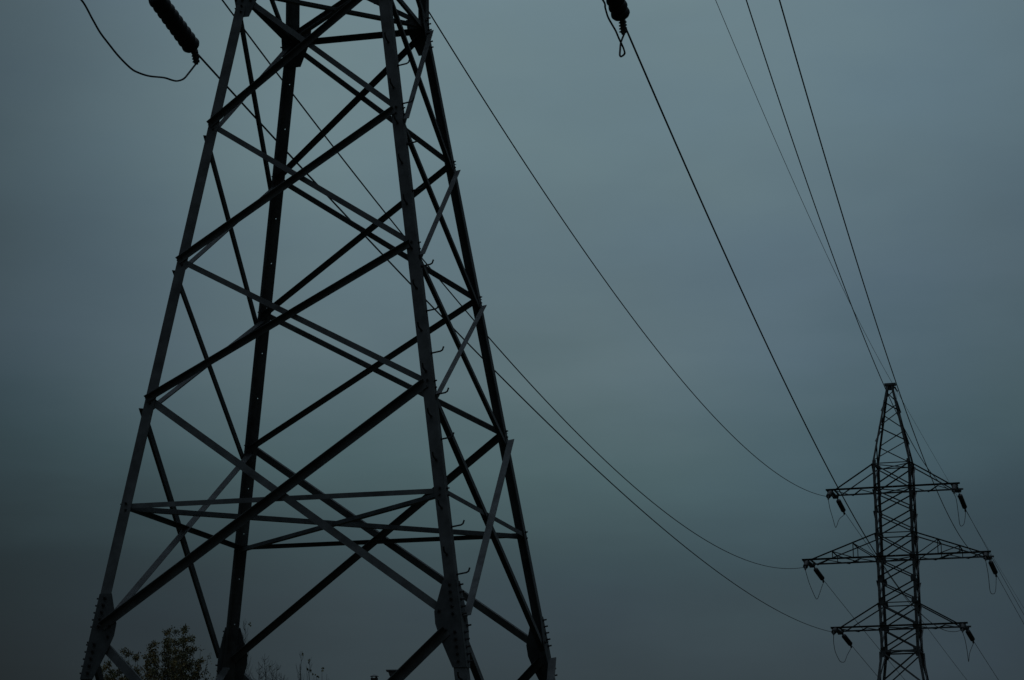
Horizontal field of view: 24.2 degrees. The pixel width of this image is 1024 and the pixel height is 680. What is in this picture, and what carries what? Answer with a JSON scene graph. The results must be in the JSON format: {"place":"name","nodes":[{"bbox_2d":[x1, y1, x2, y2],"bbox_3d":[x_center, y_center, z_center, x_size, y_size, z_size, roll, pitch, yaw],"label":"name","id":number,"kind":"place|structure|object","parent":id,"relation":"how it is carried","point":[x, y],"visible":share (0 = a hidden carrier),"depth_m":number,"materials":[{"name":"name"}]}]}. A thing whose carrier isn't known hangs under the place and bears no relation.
{"place":"outdoors","nodes":[
{"label":"outdoors","id":0,"kind":"place"},
{"bbox_2d":[0,0,1023,679],"label":"sky","id":1,"kind":"structure","parent":0,"point":[917,106],"materials":[{"name":"grey"}]},
{"bbox_3d":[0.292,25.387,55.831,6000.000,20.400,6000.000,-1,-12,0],"label":"ground","id":2,"kind":"structure","parent":0,"visible":0},
{"bbox_2d":[101,624,216,679],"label":"poplar tree","id":3,"kind":"object","parent":2,"relation":"on","point":[175,665],"visible":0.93,"depth_m":65.60,"materials":[{"name":"green plant"}]},
{"bbox_2d":[242,621,252,676],"bbox_3d":[-6.691,11.399,59.056,0.400,8.992,0.650,5,-14,-26],"label":"bare tree","id":4,"kind":"object","parent":2,"relation":"on","point":[244,640],"visible":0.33,"depth_m":59.78,"materials":[{"name":"black plant"}]},
{"bbox_2d":[248,656,287,679],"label":"bare tree","id":5,"kind":"object","parent":2,"relation":"on","point":[265,675],"visible":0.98,"depth_m":60.69,"materials":[{"name":"black plant"}]},
{"bbox_2d":[296,653,314,679],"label":"bare tree","id":6,"kind":"object","parent":2,"relation":"on","point":[309,670],"visible":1,"depth_m":59.64,"materials":[{"name":"black plant"}]},
{"bbox_2d":[79,0,557,679],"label":"lattice tower","id":7,"kind":"structure","parent":2,"relation":"on","point":[453,612],"depth_m":33.35,"materials":[{"name":"metal"}]},
{"bbox_2d":[148,0,199,64],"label":"insulator string","id":8,"kind":"object","parent":7,"relation":"attached to","point":[175,23],"visible":1,"depth_m":37.63,"materials":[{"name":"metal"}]},
{"bbox_2d":[80,0,196,81],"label":"jumper cable","id":9,"kind":"object","parent":8,"relation":"hanging from","point":[112,48],"visible":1,"depth_m":36.67,"materials":[{"name":"metal"}]},
{"bbox_2d":[606,0,629,34],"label":"insulator string","id":10,"kind":"object","parent":7,"relation":"attached to","point":[619,10],"visible":1,"depth_m":36.12,"materials":[{"name":"ceramic"}]},
{"bbox_2d":[602,0,625,56],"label":"jumper cable","id":11,"kind":"object","parent":10,"relation":"hanging from","point":[620,41],"visible":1,"depth_m":35.56,"materials":[{"name":"metal"}]},
{"bbox_2d":[626,29,962,631],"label":"power cable","id":12,"kind":"object","parent":10,"relation":"attached to","point":[637,55],"visible":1,"depth_m":47.84,"materials":[{"name":"metal"}]},
{"bbox_2d":[715,0,894,386],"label":"ground wire","id":13,"kind":"object","parent":7,"relation":"attached to","point":[789,172],"visible":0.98,"depth_m":90.01,"materials":[{"name":"metal"}]},
{"bbox_2d":[370,669,397,679],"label":"house","id":14,"kind":"structure","parent":2,"relation":"on","point":[390,672],"depth_m":79.33,"materials":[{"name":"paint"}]},
{"bbox_2d":[802,383,993,679],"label":"lattice tower","id":15,"kind":"structure","parent":2,"relation":"on","point":[916,625],"depth_m":138.57,"materials":[{"name":"metal"}]},
{"bbox_2d":[803,561,808,569],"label":"insulator string","id":16,"kind":"object","parent":15,"relation":"attached to","point":[806,564],"visible":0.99,"depth_m":137.44,"materials":[{"name":"ceramic"}]},
{"bbox_2d":[222,0,804,568],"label":"power cable","id":17,"kind":"object","parent":16,"relation":"attached to","point":[470,316],"visible":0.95,"depth_m":62.87,"materials":[{"name":"metal"}]},
{"bbox_2d":[814,567,823,582],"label":"insulator string","id":18,"kind":"object","parent":15,"relation":"attached to","point":[819,574],"visible":1,"depth_m":141.59,"materials":[{"name":"ceramic"}]},
{"bbox_2d":[824,581,904,679],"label":"power cable","id":19,"kind":"object","parent":18,"relation":"attached to","point":[862,628],"visible":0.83,"depth_m":151.56,"materials":[{"name":"metal"}]},
{"bbox_2d":[826,491,832,499],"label":"insulator string","id":20,"kind":"object","parent":15,"relation":"attached to","point":[829,494],"visible":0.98,"depth_m":137.99,"materials":[{"name":"ceramic"}]},
{"bbox_2d":[429,12,827,496],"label":"power cable","id":21,"kind":"object","parent":20,"relation":"attached to","point":[579,243],"visible":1,"depth_m":69.58,"materials":[{"name":"metal"}]},
{"bbox_2d":[831,628,837,634],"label":"insulator string","id":22,"kind":"object","parent":15,"relation":"attached to","point":[835,630],"visible":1,"depth_m":136.19,"materials":[{"name":"ceramic"}]},
{"bbox_2d":[199,55,833,632],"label":"power cable","id":23,"kind":"object","parent":22,"relation":"attached to","point":[477,353],"visible":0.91,"depth_m":55.90,"materials":[{"name":"metal"}]},
{"bbox_2d":[836,497,845,514],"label":"insulator string","id":24,"kind":"object","parent":15,"relation":"attached to","point":[840,505],"visible":1,"depth_m":142.06,"materials":[{"name":"ceramic"}]},
{"bbox_2d":[845,513,966,679],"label":"power cable","id":25,"kind":"object","parent":24,"relation":"attached to","point":[904,596],"visible":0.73,"depth_m":162.34,"materials":[{"name":"metal"}]},
{"bbox_2d":[841,633,851,647],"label":"insulator string","id":26,"kind":"object","parent":15,"relation":"attached to","point":[847,640],"visible":1,"depth_m":140.36,"materials":[{"name":"ceramic"}]},
{"bbox_2d":[833,635,850,662],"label":"jumper cable","id":27,"kind":"object","parent":26,"relation":"hanging from","point":[835,651],"visible":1,"depth_m":138.35,"materials":[{"name":"metal"}]},
{"bbox_2d":[952,484,956,493],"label":"insulator string","id":28,"kind":"object","parent":15,"relation":"attached to","point":[954,487],"visible":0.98,"depth_m":136.10,"materials":[{"name":"ceramic"}]},
{"bbox_2d":[746,0,952,490],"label":"power cable","id":29,"kind":"object","parent":28,"relation":"attached to","point":[824,231],"visible":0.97,"depth_m":68.05,"materials":[{"name":"metal"}]},
{"bbox_2d":[896,390,1023,607],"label":"ground wire","id":30,"kind":"object","parent":15,"relation":"attached to","point":[957,496],"visible":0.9,"depth_m":159.14,"materials":[{"name":"metal"}]},
{"bbox_2d":[958,493,966,511],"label":"insulator string","id":31,"kind":"object","parent":15,"relation":"attached to","point":[962,502],"visible":1,"depth_m":140.19,"materials":[{"name":"ceramic"}]},
{"bbox_2d":[966,510,1023,613],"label":"power cable","id":32,"kind":"object","parent":31,"relation":"attached to","point":[994,562],"visible":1,"depth_m":152.13,"materials":[{"name":"metal"}]},
{"bbox_2d":[960,623,964,632],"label":"insulator string","id":33,"kind":"object","parent":15,"relation":"attached to","point":[962,625],"visible":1,"depth_m":134.32,"materials":[{"name":"ceramic"}]},
{"bbox_2d":[966,630,974,642],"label":"insulator string","id":34,"kind":"object","parent":15,"relation":"attached to","point":[970,635],"visible":1,"depth_m":138.49,"materials":[{"name":"ceramic"}]},
{"bbox_2d":[983,552,987,560],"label":"insulator string","id":35,"kind":"object","parent":15,"relation":"attached to","point":[985,554],"visible":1,"depth_m":134.81,"materials":[{"name":"ceramic"}]},
{"bbox_2d":[779,0,985,557],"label":"power cable","id":36,"kind":"object","parent":35,"relation":"attached to","point":[852,246],"visible":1,"depth_m":57.38,"materials":[{"name":"metal"}]},
{"bbox_2d":[988,558,997,576],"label":"insulator string","id":37,"kind":"object","parent":15,"relation":"attached to","point":[992,567],"visible":1,"depth_m":138.91,"materials":[{"name":"ceramic"}]}
]}

